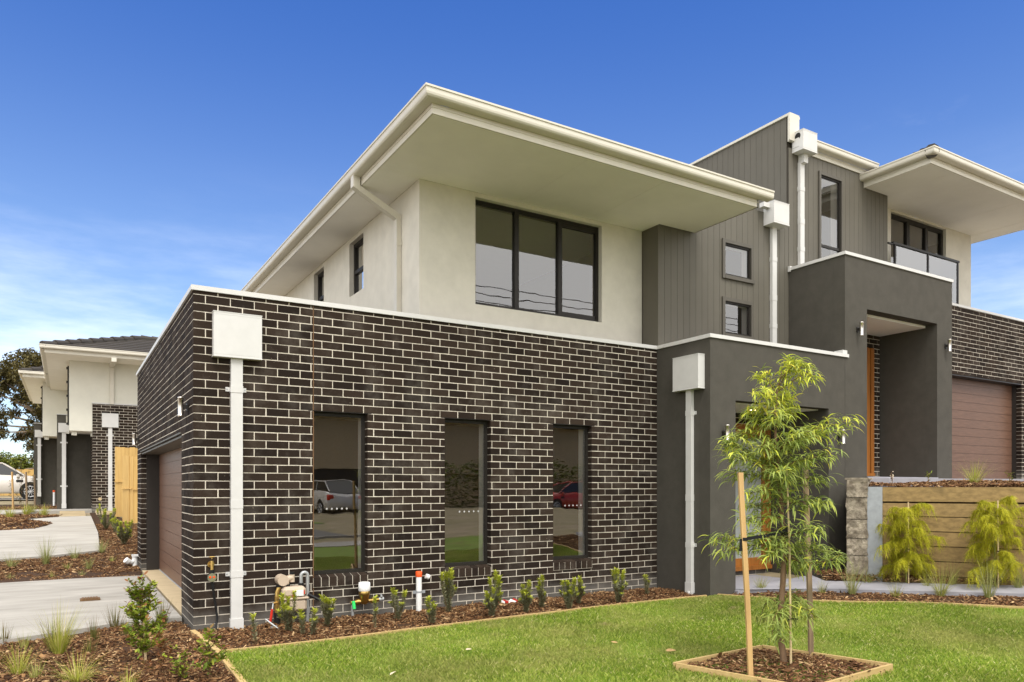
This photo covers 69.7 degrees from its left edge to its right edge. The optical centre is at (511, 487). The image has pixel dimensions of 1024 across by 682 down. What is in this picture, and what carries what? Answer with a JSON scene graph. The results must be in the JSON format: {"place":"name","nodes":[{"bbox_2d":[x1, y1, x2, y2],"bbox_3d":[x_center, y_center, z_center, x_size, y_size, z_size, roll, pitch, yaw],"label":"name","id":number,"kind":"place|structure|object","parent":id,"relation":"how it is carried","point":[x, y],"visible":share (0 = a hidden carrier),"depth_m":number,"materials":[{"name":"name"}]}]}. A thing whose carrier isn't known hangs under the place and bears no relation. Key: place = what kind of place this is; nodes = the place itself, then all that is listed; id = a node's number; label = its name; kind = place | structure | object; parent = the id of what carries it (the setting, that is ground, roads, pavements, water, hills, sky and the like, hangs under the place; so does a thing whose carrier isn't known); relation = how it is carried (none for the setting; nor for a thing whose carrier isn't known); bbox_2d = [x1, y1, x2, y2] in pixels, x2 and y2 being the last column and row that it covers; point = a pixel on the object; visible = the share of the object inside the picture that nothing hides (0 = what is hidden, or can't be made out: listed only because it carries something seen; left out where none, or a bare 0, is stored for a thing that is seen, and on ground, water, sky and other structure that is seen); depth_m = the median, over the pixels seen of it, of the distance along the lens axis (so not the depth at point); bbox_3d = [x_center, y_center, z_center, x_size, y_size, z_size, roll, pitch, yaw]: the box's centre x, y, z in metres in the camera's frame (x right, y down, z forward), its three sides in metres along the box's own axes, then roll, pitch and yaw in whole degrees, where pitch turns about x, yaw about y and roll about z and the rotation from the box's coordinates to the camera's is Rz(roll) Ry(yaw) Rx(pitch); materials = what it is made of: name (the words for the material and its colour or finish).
{"place":"outdoors","nodes":[
{"label":"outdoors","id":0,"kind":"place"},
{"bbox_2d":[0,469,33,495],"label":"paling fence","id":1,"kind":"object","parent":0,"point":[31,473],"visible":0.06,"depth_m":43.66,"materials":[{"name":"brown wood"}]},
{"bbox_2d":[0,498,33,499],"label":"driveway","id":2,"kind":"structure","parent":0,"point":[14,499],"depth_m":34.27,"materials":[{"name":"concrete"}]},
{"bbox_2d":[0,462,33,498],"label":"parked car","id":3,"kind":"object","parent":2,"relation":"on","point":[6,470],"visible":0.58,"depth_m":34.46,"materials":[{"name":"silver metal"}]},
{"bbox_2d":[0,508,91,514],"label":"driveway","id":4,"kind":"structure","parent":0,"point":[57,511],"depth_m":21.71,"materials":[{"name":"concrete"}]},
{"bbox_2d":[0,516,99,560],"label":"driveway","id":5,"kind":"structure","parent":0,"point":[67,532],"depth_m":15.71,"materials":[{"name":"concrete"}]},
{"bbox_2d":[0,575,181,644],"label":"driveway","id":6,"kind":"structure","parent":0,"point":[23,603],"depth_m":8.89,"materials":[{"name":"concrete"}]},
{"bbox_2d":[80,596,99,600],"bbox_3d":[-5.302,1.400,9.246,0.220,0.030,0.170,0,0,-31],"label":"drain grate","id":7,"kind":"object","parent":6,"relation":"on","point":[90,598],"visible":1,"depth_m":9.20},
{"bbox_2d":[0,496,845,578],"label":"ground","id":8,"kind":"structure","parent":0,"point":[9,502],"depth_m":29.14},
{"bbox_2d":[11,472,13,508],"bbox_3d":[-15.538,0.132,22.891,0.063,1.230,0.052,0,0,0],"label":"tree stake","id":9,"kind":"object","parent":8,"relation":"on","point":[12,484],"visible":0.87,"depth_m":22.87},
{"bbox_2d":[0,450,33,469],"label":"bushy tree","id":10,"kind":"object","parent":8,"relation":"on","point":[11,461],"visible":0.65,"depth_m":57.55,"materials":[{"name":"green plant"}]},
{"bbox_2d":[0,347,42,462],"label":"gum tree","id":11,"kind":"object","parent":8,"relation":"on","point":[10,377],"visible":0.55,"depth_m":43.47,"materials":[{"name":"green plant"}]},
{"bbox_2d":[25,472,27,506],"bbox_3d":[-15.230,0.132,23.078,0.063,1.230,0.052,0,0,0],"label":"tree stake","id":12,"kind":"object","parent":8,"relation":"on","point":[26,489],"visible":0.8,"depth_m":23.06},
{"bbox_2d":[33,475,35,507],"bbox_3d":[-15.207,0.169,23.444,0.063,1.150,0.052,0,0,0],"label":"tree stake","id":13,"kind":"object","parent":8,"relation":"on","point":[34,480],"visible":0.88,"depth_m":23.43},
{"bbox_2d":[18,366,67,503],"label":"townhouse","id":14,"kind":"structure","parent":8,"relation":"on","point":[52,402],"depth_m":29.18,"materials":[{"name":"white paint"}]},
{"bbox_2d":[39,335,157,512],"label":"townhouse","id":15,"kind":"structure","parent":8,"relation":"on","point":[95,379],"depth_m":22.41,"materials":[{"name":"paint"}]},
{"bbox_2d":[190,630,245,681],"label":"garden edging","id":16,"kind":"object","parent":8,"relation":"on","point":[227,665],"visible":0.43,"depth_m":6.07,"materials":[{"name":"brown wood"}]},
{"bbox_2d":[219,595,706,651],"bbox_3d":[-0.005,1.480,8.106,6.109,0.110,0.111,0,0,-33],"label":"garden edging","id":17,"kind":"object","parent":8,"relation":"on","point":[398,630],"visible":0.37,"depth_m":7.58,"materials":[{"name":"brown wood"}]},
{"bbox_2d":[132,82,848,630],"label":"townhouse","id":18,"kind":"structure","parent":8,"relation":"on","point":[474,342],"depth_m":9.66,"materials":[{"name":"brick"}]},
{"bbox_2d":[159,447,181,589],"bbox_3d":[-4.752,0.436,10.536,0.060,1.993,5.045,0,0,-31],"label":"garage door","id":19,"kind":"structure","parent":18,"relation":"in","point":[170,475],"depth_m":11.34,"materials":[{"name":"metal"}]},
{"bbox_2d":[207,556,217,631],"bbox_3d":[-3.030,1.093,7.451,0.110,0.787,0.179,0,0,-31],"label":"garden tap","id":20,"kind":"object","parent":18,"relation":"attached to","point":[211,576],"visible":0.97,"depth_m":7.45,"materials":[{"name":"gold metal"}]},
{"bbox_2d":[269,571,320,625],"bbox_3d":[-2.299,1.210,7.818,0.568,0.634,0.217,0,0,-31],"label":"gas meter","id":21,"kind":"object","parent":18,"relation":"attached to","point":[282,581],"visible":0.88,"depth_m":7.74,"materials":[{"name":"beige paint"}]},
{"bbox_2d":[318,271,323,301],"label":"window","id":22,"kind":"structure","parent":18,"relation":"in","point":[321,276],"depth_m":12.92,"materials":[{"name":"grey metal"}]},
{"bbox_2d":[313,412,367,587],"bbox_3d":[-1.988,0.134,8.349,0.637,1.938,0.306,0,0,-31],"label":"window","id":23,"kind":"structure","parent":18,"relation":"in","point":[337,577],"depth_m":8.45,"materials":[{"name":"grey metal"}]},
{"bbox_2d":[354,238,362,293],"bbox_3d":[-2.259,-3.333,11.122,0.060,0.820,0.625,0,0,-31],"label":"window","id":24,"kind":"structure","parent":18,"relation":"in","point":[358,247],"depth_m":11.28,"materials":[{"name":"grey metal"}]},
{"bbox_2d":[350,581,383,616],"bbox_3d":[-1.627,1.295,8.265,0.388,0.466,0.134,0,0,-31],"label":"water meter","id":25,"kind":"object","parent":18,"relation":"attached to","point":[364,590],"visible":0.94,"depth_m":8.20,"materials":[{"name":"gold metal"}]},
{"bbox_2d":[413,571,429,610],"bbox_3d":[-1.067,1.266,8.657,0.210,0.561,0.077,0,0,-20],"label":"inspection pipe","id":26,"kind":"object","parent":18,"relation":"attached to","point":[419,591],"visible":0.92,"depth_m":8.62,"materials":[{"name":"white plastic"}]},
{"bbox_2d":[445,419,490,577],"bbox_3d":[-0.611,0.134,9.185,0.647,1.938,0.306,0,0,-31],"label":"window","id":27,"kind":"structure","parent":18,"relation":"in","point":[472,568],"depth_m":9.29,"materials":[{"name":"grey metal"}]},
{"bbox_2d":[475,199,598,321],"bbox_3d":[0.324,-3.060,10.178,2.067,1.385,0.188,0,0,-31],"label":"window","id":28,"kind":"structure","parent":18,"relation":"in","point":[516,213],"depth_m":10.27,"materials":[{"name":"grey metal"}]},
{"bbox_2d":[553,425,591,570],"bbox_3d":[0.746,0.134,10.008,0.647,1.938,0.306,0,0,-31],"label":"window","id":29,"kind":"structure","parent":18,"relation":"in","point":[580,561],"depth_m":10.12,"materials":[{"name":"grey metal"}]},
{"bbox_2d":[722,238,754,283],"bbox_3d":[3.507,-3.538,11.602,0.716,0.610,0.205,0,0,-31],"label":"window","id":30,"kind":"structure","parent":18,"relation":"in","point":[746,249],"depth_m":11.62,"materials":[{"name":"grey metal"}]},
{"bbox_2d":[722,296,754,339],"bbox_3d":[3.507,-2.635,11.602,0.716,0.615,0.205,0,0,-31],"label":"window","id":31,"kind":"structure","parent":18,"relation":"in","point":[747,309],"depth_m":11.64,"materials":[{"name":"grey metal"}]},
{"bbox_2d":[736,423,771,570],"bbox_3d":[3.672,0.157,11.683,1.248,2.320,0.134,0,0,-31],"label":"front door","id":32,"kind":"structure","parent":18,"relation":"in","point":[753,564],"depth_m":11.81,"materials":[{"name":"orange wood"}]},
{"bbox_2d":[690,112,1023,566],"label":"townhouse","id":33,"kind":"structure","parent":8,"relation":"on","point":[879,274],"depth_m":13.01,"materials":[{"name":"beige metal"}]},
{"bbox_2d":[818,170,842,258],"bbox_3d":[5.478,-4.403,12.809,0.680,2.000,0.225,0,0,-31],"label":"window","id":34,"kind":"structure","parent":33,"relation":"in","point":[835,185],"depth_m":12.88,"materials":[{"name":"glass"}]},
{"bbox_2d":[867,347,874,475],"bbox_3d":[5.884,-1.363,13.005,1.590,2.320,0.130,0,0,-31],"label":"front door","id":35,"kind":"structure","parent":33,"relation":"in","point":[870,351],"depth_m":13.34,"materials":[{"name":"wood"}]},
{"bbox_2d":[891,213,942,255],"bbox_3d":[8.120,-4.423,14.820,1.940,1.840,0.066,0,0,-31],"label":"balcony door","id":36,"kind":"structure","parent":33,"relation":"in","point":[907,222],"depth_m":14.95,"materials":[{"name":"grey metal"}]},
{"bbox_2d":[952,378,1011,478],"bbox_3d":[9.331,-1.213,15.319,4.160,2.080,0.050,0,0,-31],"label":"garage door","id":37,"kind":"structure","parent":33,"relation":"in","point":[981,411],"depth_m":15.71,"materials":[{"name":"metal"}]},
{"bbox_2d":[718,594,1023,608],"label":"garden edging","id":38,"kind":"object","parent":8,"relation":"on","point":[1000,606],"visible":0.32,"depth_m":8.70,"materials":[{"name":"brown wood"}]},
{"bbox_2d":[845,478,1023,585],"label":"retaining wall","id":39,"kind":"structure","parent":8,"relation":"on","point":[865,506],"depth_m":9.98,"materials":[{"name":"brown wood"}]},
{"bbox_2d":[997,501,998,587],"bbox_3d":[6.107,0.763,9.245,0.023,1.192,0.029,0,0,-9],"label":"bamboo cane","id":40,"kind":"object","parent":8,"relation":"on","point":[998,544],"visible":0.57,"depth_m":9.24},
{"bbox_2d":[0,479,1023,681],"bbox_3d":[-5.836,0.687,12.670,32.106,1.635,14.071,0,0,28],"label":"bark mulch","id":41,"kind":"object","parent":0,"point":[821,662],"visible":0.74,"depth_m":7.42,"materials":[{"name":"wood"}]},
{"bbox_2d":[0,623,13,642],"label":"grass tuft","id":42,"kind":"object","parent":41,"relation":"on","point":[6,633],"visible":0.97,"depth_m":6.86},
{"bbox_2d":[2,505,18,516],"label":"grass tuft","id":43,"kind":"object","parent":41,"relation":"on","point":[9,514],"visible":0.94,"depth_m":19.66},
{"bbox_2d":[4,551,23,566],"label":"grass tuft","id":44,"kind":"object","parent":41,"relation":"on","point":[9,563],"visible":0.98,"depth_m":12.51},
{"bbox_2d":[8,460,33,503],"bbox_3d":[-15.416,-0.106,23.107,0.737,1.565,0.295,0,0,-31],"label":"sapling","id":45,"kind":"object","parent":41,"relation":"on","point":[21,483],"visible":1,"depth_m":23.09,"materials":[{"name":"green plant"}]},
{"bbox_2d":[11,631,31,647],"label":"grass tuft","id":46,"kind":"object","parent":41,"relation":"on","point":[23,644],"visible":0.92,"depth_m":6.72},
{"bbox_2d":[0,639,49,673],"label":"grass tuft","id":47,"kind":"object","parent":41,"relation":"on","point":[18,669],"visible":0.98,"depth_m":5.74,"materials":[{"name":"plant"}]},
{"bbox_2d":[24,660,46,677],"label":"grass tuft","id":48,"kind":"object","parent":41,"relation":"on","point":[35,673],"visible":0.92,"depth_m":5.62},
{"bbox_2d":[35,502,50,515],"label":"grass tuft","id":49,"kind":"object","parent":41,"relation":"on","point":[43,511],"visible":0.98,"depth_m":20.34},
{"bbox_2d":[32,538,55,563],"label":"grass tuft","id":50,"kind":"object","parent":41,"relation":"on","point":[45,560],"visible":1,"depth_m":12.91,"materials":[{"name":"plant"}]},
{"bbox_2d":[38,613,62,651],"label":"grass tuft","id":51,"kind":"object","parent":41,"relation":"on","point":[52,628],"visible":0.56,"depth_m":6.53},
{"bbox_2d":[22,600,89,653],"bbox_3d":[-3.970,1.194,6.456,0.611,0.528,0.603,0,0,0],"label":"grass tuft","id":52,"kind":"object","parent":41,"relation":"on","point":[60,645],"visible":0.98,"depth_m":6.43,"materials":[{"name":"plant"}]},
{"bbox_2d":[32,642,117,681],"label":"grass tuft","id":53,"kind":"object","parent":41,"relation":"on","point":[77,675],"visible":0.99,"depth_m":5.53,"materials":[{"name":"plant"}]},
{"bbox_2d":[63,543,86,558],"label":"grass tuft","id":54,"kind":"object","parent":41,"relation":"on","point":[74,555],"visible":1,"depth_m":13.59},
{"bbox_2d":[59,511,113,516],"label":"stepping pavers","id":55,"kind":"object","parent":41,"relation":"on","point":[72,513],"visible":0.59,"depth_m":21.17,"materials":[{"name":"concrete"}]},
{"bbox_2d":[79,632,101,652],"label":"grass tuft","id":56,"kind":"object","parent":41,"relation":"on","point":[90,649],"visible":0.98,"depth_m":6.49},
{"bbox_2d":[85,617,101,638],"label":"grass tuft","id":57,"kind":"object","parent":41,"relation":"on","point":[94,631],"visible":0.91,"depth_m":7.05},
{"bbox_2d":[96,537,107,552],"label":"grass tuft","id":58,"kind":"object","parent":41,"relation":"on","point":[101,549],"visible":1,"depth_m":14.43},
{"bbox_2d":[96,504,115,528],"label":"seedling shrub","id":59,"kind":"object","parent":41,"relation":"on","point":[103,517],"visible":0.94,"depth_m":17.89,"materials":[{"name":"plant"}]},
{"bbox_2d":[103,602,126,627],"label":"grass tuft","id":60,"kind":"object","parent":41,"relation":"on","point":[115,621],"visible":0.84,"depth_m":7.62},
{"bbox_2d":[110,517,121,531],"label":"seedling shrub","id":61,"kind":"object","parent":41,"relation":"on","point":[116,522],"visible":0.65,"depth_m":17.38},
{"bbox_2d":[112,518,133,544],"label":"seedling shrub","id":62,"kind":"object","parent":41,"relation":"on","point":[124,535],"visible":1,"depth_m":15.47,"materials":[{"name":"plant"}]},
{"bbox_2d":[114,447,137,516],"bbox_3d":[-10.262,-0.143,20.939,1.865,1.980,0.218,0,0,-22],"label":"paling fence","id":63,"kind":"object","parent":41,"relation":"on","point":[120,452],"visible":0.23,"depth_m":20.61,"materials":[{"name":"brown wood"}]},
{"bbox_2d":[114,664,142,681],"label":"grass tuft","id":64,"kind":"object","parent":41,"relation":"on","point":[127,679],"visible":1,"depth_m":5.33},
{"bbox_2d":[121,455,137,522],"bbox_3d":[-9.638,0.050,19.625,1.550,1.793,0.417,0,0,-8],"label":"paling fence","id":65,"kind":"object","parent":41,"relation":"on","point":[129,488],"visible":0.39,"depth_m":19.47,"materials":[{"name":"brown wood"}]},
{"bbox_2d":[123,554,137,565],"bbox_3d":[-6.749,1.297,13.034,0.142,0.200,0.255,0,0,44],"label":"drain elbow","id":66,"kind":"object","parent":41,"relation":"on","point":[133,561],"visible":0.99,"depth_m":13.03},
{"bbox_2d":[118,571,170,657],"bbox_3d":[-3.088,1.085,6.179,0.412,0.764,0.476,0,0,-31],"label":"leafy shrub","id":67,"kind":"object","parent":41,"relation":"on","point":[138,595],"visible":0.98,"depth_m":6.14,"materials":[{"name":"green plant"}]},
{"bbox_2d":[135,623,177,673],"bbox_3d":[-2.742,1.258,5.679,0.298,0.419,0.206,0,0,20],"label":"leafy shrub","id":68,"kind":"object","parent":41,"relation":"on","point":[161,642],"visible":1,"depth_m":5.68,"materials":[{"name":"green plant"}]},
{"bbox_2d":[153,599,176,622],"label":"grass tuft","id":69,"kind":"object","parent":41,"relation":"on","point":[160,613],"visible":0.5,"depth_m":7.89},
{"bbox_2d":[169,649,198,680],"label":"leafy shrub","id":70,"kind":"object","parent":41,"relation":"on","point":[176,663],"visible":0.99,"depth_m":5.51,"materials":[{"name":"green plant"}]},
{"bbox_2d":[190,623,231,677],"bbox_3d":[-2.318,1.262,5.627,0.313,0.411,0.361,0,0,-31],"label":"leafy shrub","id":71,"kind":"object","parent":41,"relation":"on","point":[215,658],"visible":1,"depth_m":5.59,"materials":[{"name":"green plant"}]},
{"bbox_2d":[249,613,258,643],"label":"seedling shrub","id":72,"kind":"object","parent":41,"relation":"on","point":[253,623],"visible":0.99,"depth_m":6.82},
{"bbox_2d":[276,590,297,630],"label":"seedling shrub","id":73,"kind":"object","parent":41,"relation":"on","point":[287,617],"visible":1,"depth_m":7.28,"materials":[{"name":"plant"}]},
{"bbox_2d":[297,608,306,636],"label":"seedling shrub","id":74,"kind":"object","parent":41,"relation":"on","point":[301,618],"visible":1,"depth_m":7.21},
{"bbox_2d":[309,607,318,633],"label":"seedling shrub","id":75,"kind":"object","parent":41,"relation":"on","point":[313,622],"visible":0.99,"depth_m":7.22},
{"bbox_2d":[319,594,336,626],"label":"seedling shrub","id":76,"kind":"object","parent":41,"relation":"on","point":[326,610],"visible":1,"depth_m":7.66,"materials":[{"name":"plant"}]},
{"bbox_2d":[372,595,378,627],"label":"seedling shrub","id":77,"kind":"object","parent":41,"relation":"on","point":[376,611],"visible":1,"depth_m":7.54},
{"bbox_2d":[388,587,406,620],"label":"seedling shrub","id":78,"kind":"object","parent":41,"relation":"on","point":[396,605],"visible":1,"depth_m":8.02,"materials":[{"name":"plant"}]},
{"bbox_2d":[425,595,437,623],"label":"seedling shrub","id":79,"kind":"object","parent":41,"relation":"on","point":[431,611],"visible":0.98,"depth_m":7.80,"materials":[{"name":"plant"}]},
{"bbox_2d":[439,567,457,611],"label":"seedling shrub","id":80,"kind":"object","parent":41,"relation":"on","point":[449,590],"visible":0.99,"depth_m":8.46,"materials":[{"name":"plant"}]},
{"bbox_2d":[483,570,502,616],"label":"seedling shrub","id":81,"kind":"object","parent":41,"relation":"on","point":[491,604],"visible":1,"depth_m":8.20,"materials":[{"name":"plant"}]},
{"bbox_2d":[518,580,534,612],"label":"seedling shrub","id":82,"kind":"object","parent":41,"relation":"on","point":[526,599],"visible":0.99,"depth_m":8.51,"materials":[{"name":"plant"}]},
{"bbox_2d":[536,574,546,607],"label":"seedling shrub","id":83,"kind":"object","parent":41,"relation":"on","point":[539,589],"visible":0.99,"depth_m":8.81,"materials":[{"name":"plant"}]},
{"bbox_2d":[559,577,578,608],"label":"seedling shrub","id":84,"kind":"object","parent":41,"relation":"on","point":[569,593],"visible":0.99,"depth_m":8.72,"materials":[{"name":"plant"}]},
{"bbox_2d":[574,575,585,604],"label":"seedling shrub","id":85,"kind":"object","parent":41,"relation":"on","point":[580,590],"visible":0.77,"depth_m":9.09,"materials":[{"name":"plant"}]},
{"bbox_2d":[610,567,627,602],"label":"seedling shrub","id":86,"kind":"object","parent":41,"relation":"on","point":[616,580],"visible":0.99,"depth_m":9.19,"materials":[{"name":"plant"}]},
{"bbox_2d":[642,574,649,593],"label":"seedling shrub","id":87,"kind":"object","parent":41,"relation":"on","point":[646,586],"visible":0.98,"depth_m":9.90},
{"bbox_2d":[834,558,872,593],"bbox_3d":[4.408,1.106,9.537,0.661,0.557,0.643,0,0,11],"label":"grass tuft","id":88,"kind":"object","parent":41,"relation":"on","point":[852,590],"visible":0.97,"depth_m":9.54,"materials":[{"name":"plant"}]},
{"bbox_2d":[886,578,906,597],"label":"grass tuft","id":89,"kind":"object","parent":41,"relation":"on","point":[897,594],"visible":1,"depth_m":9.16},
{"bbox_2d":[872,503,948,582],"bbox_3d":[5.341,0.769,9.885,0.950,1.148,1.050,0,0,27],"label":"feathery shrub","id":90,"kind":"object","parent":41,"relation":"on","point":[897,557],"visible":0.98,"depth_m":9.80,"materials":[{"name":"green plant"}]},
{"bbox_2d":[910,557,971,596],"bbox_3d":[5.358,1.079,9.146,0.919,0.542,0.821,0,0,11],"label":"grass tuft","id":91,"kind":"object","parent":41,"relation":"on","point":[942,590],"visible":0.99,"depth_m":9.12,"materials":[{"name":"plant"}]},
{"bbox_2d":[951,457,993,482],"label":"grass tuft","id":92,"kind":"object","parent":41,"relation":"on","point":[974,478],"visible":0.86,"depth_m":10.09,"materials":[{"name":"plant"}]},
{"bbox_2d":[961,552,1014,597],"bbox_3d":[5.713,1.050,8.825,0.671,0.569,0.654,0,0,-31],"label":"grass tuft","id":93,"kind":"object","parent":41,"relation":"on","point":[988,586],"visible":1,"depth_m":8.84,"materials":[{"name":"plant"}]},
{"bbox_2d":[956,495,1023,588],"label":"feathery shrub","id":94,"kind":"object","parent":41,"relation":"on","point":[985,541],"visible":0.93,"depth_m":9.25,"materials":[{"name":"green plant"}]},
{"bbox_2d":[1009,553,1023,587],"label":"grass tuft","id":95,"kind":"object","parent":41,"relation":"on","point":[1019,582],"visible":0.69,"depth_m":9.15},
{"bbox_2d":[0,0,1023,462],"label":"sky","id":96,"kind":"structure","parent":0,"point":[151,150],"materials":[{"name":"blue"}]},
{"bbox_2d":[223,594,1023,681],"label":"lawn","id":97,"kind":"structure","parent":0,"point":[800,664],"depth_m":6.58,"materials":[{"name":"plant"}]},
{"bbox_2d":[737,472,752,675],"bbox_3d":[1.744,0.694,5.492,0.113,1.607,0.034,0,0,0],"label":"tree stake","id":98,"kind":"object","parent":97,"relation":"on","point":[745,576],"visible":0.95,"depth_m":5.47,"materials":[{"name":"wood"}]},
{"bbox_2d":[739,527,810,550],"bbox_3d":[2.145,0.396,5.829,1.122,0.163,0.141,0,0,-44],"label":"tree tie","id":99,"kind":"object","parent":98,"relation":"attached to","point":[784,530],"visible":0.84,"depth_m":5.61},
{"bbox_2d":[697,353,865,671],"bbox_3d":[2.098,0.194,5.748,1.256,2.512,0.786,0,0,-11],"label":"young tree","id":100,"kind":"object","parent":97,"relation":"on","point":[796,438],"visible":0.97,"depth_m":5.73,"materials":[{"name":"plant"}]},
{"bbox_2d":[673,645,892,681],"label":"planter frame","id":101,"kind":"object","parent":97,"relation":"on","point":[682,664],"visible":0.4,"depth_m":5.73,"materials":[{"name":"brown wood"}]},
{"bbox_2d":[786,466,797,663],"bbox_3d":[2.183,0.647,5.735,0.094,1.640,0.032,0,0,-17],"label":"bamboo cane","id":102,"kind":"object","parent":97,"relation":"on","point":[790,625],"visible":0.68,"depth_m":5.72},
{"bbox_2d":[802,467,813,653],"bbox_3d":[2.506,0.662,6.226,0.085,1.670,0.036,0,0,0],"label":"tree stake","id":103,"kind":"object","parent":97,"relation":"on","point":[810,599],"visible":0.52,"depth_m":6.21,"materials":[{"name":"wood"}]},
{"bbox_2d":[736,575,1023,596],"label":"garden path","id":104,"kind":"structure","parent":0,"point":[909,588],"depth_m":9.65,"materials":[{"name":"concrete"}]},
{"bbox_2d":[855,567,878,582],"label":"grass tuft","id":105,"kind":"object","parent":104,"relation":"on","point":[870,581],"visible":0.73,"depth_m":10.09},
{"bbox_2d":[946,564,962,584],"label":"grass tuft","id":106,"kind":"object","parent":104,"relation":"on","point":[954,581],"visible":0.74,"depth_m":9.58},
{"bbox_2d":[870,478,1023,486],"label":"path","id":107,"kind":"structure","parent":0,"point":[895,480],"depth_m":11.38,"materials":[{"name":"concrete"}]},
{"bbox_2d":[882,501,1023,579],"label":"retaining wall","id":108,"kind":"structure","parent":0,"point":[953,517],"depth_m":9.96,"materials":[{"name":"wood"}]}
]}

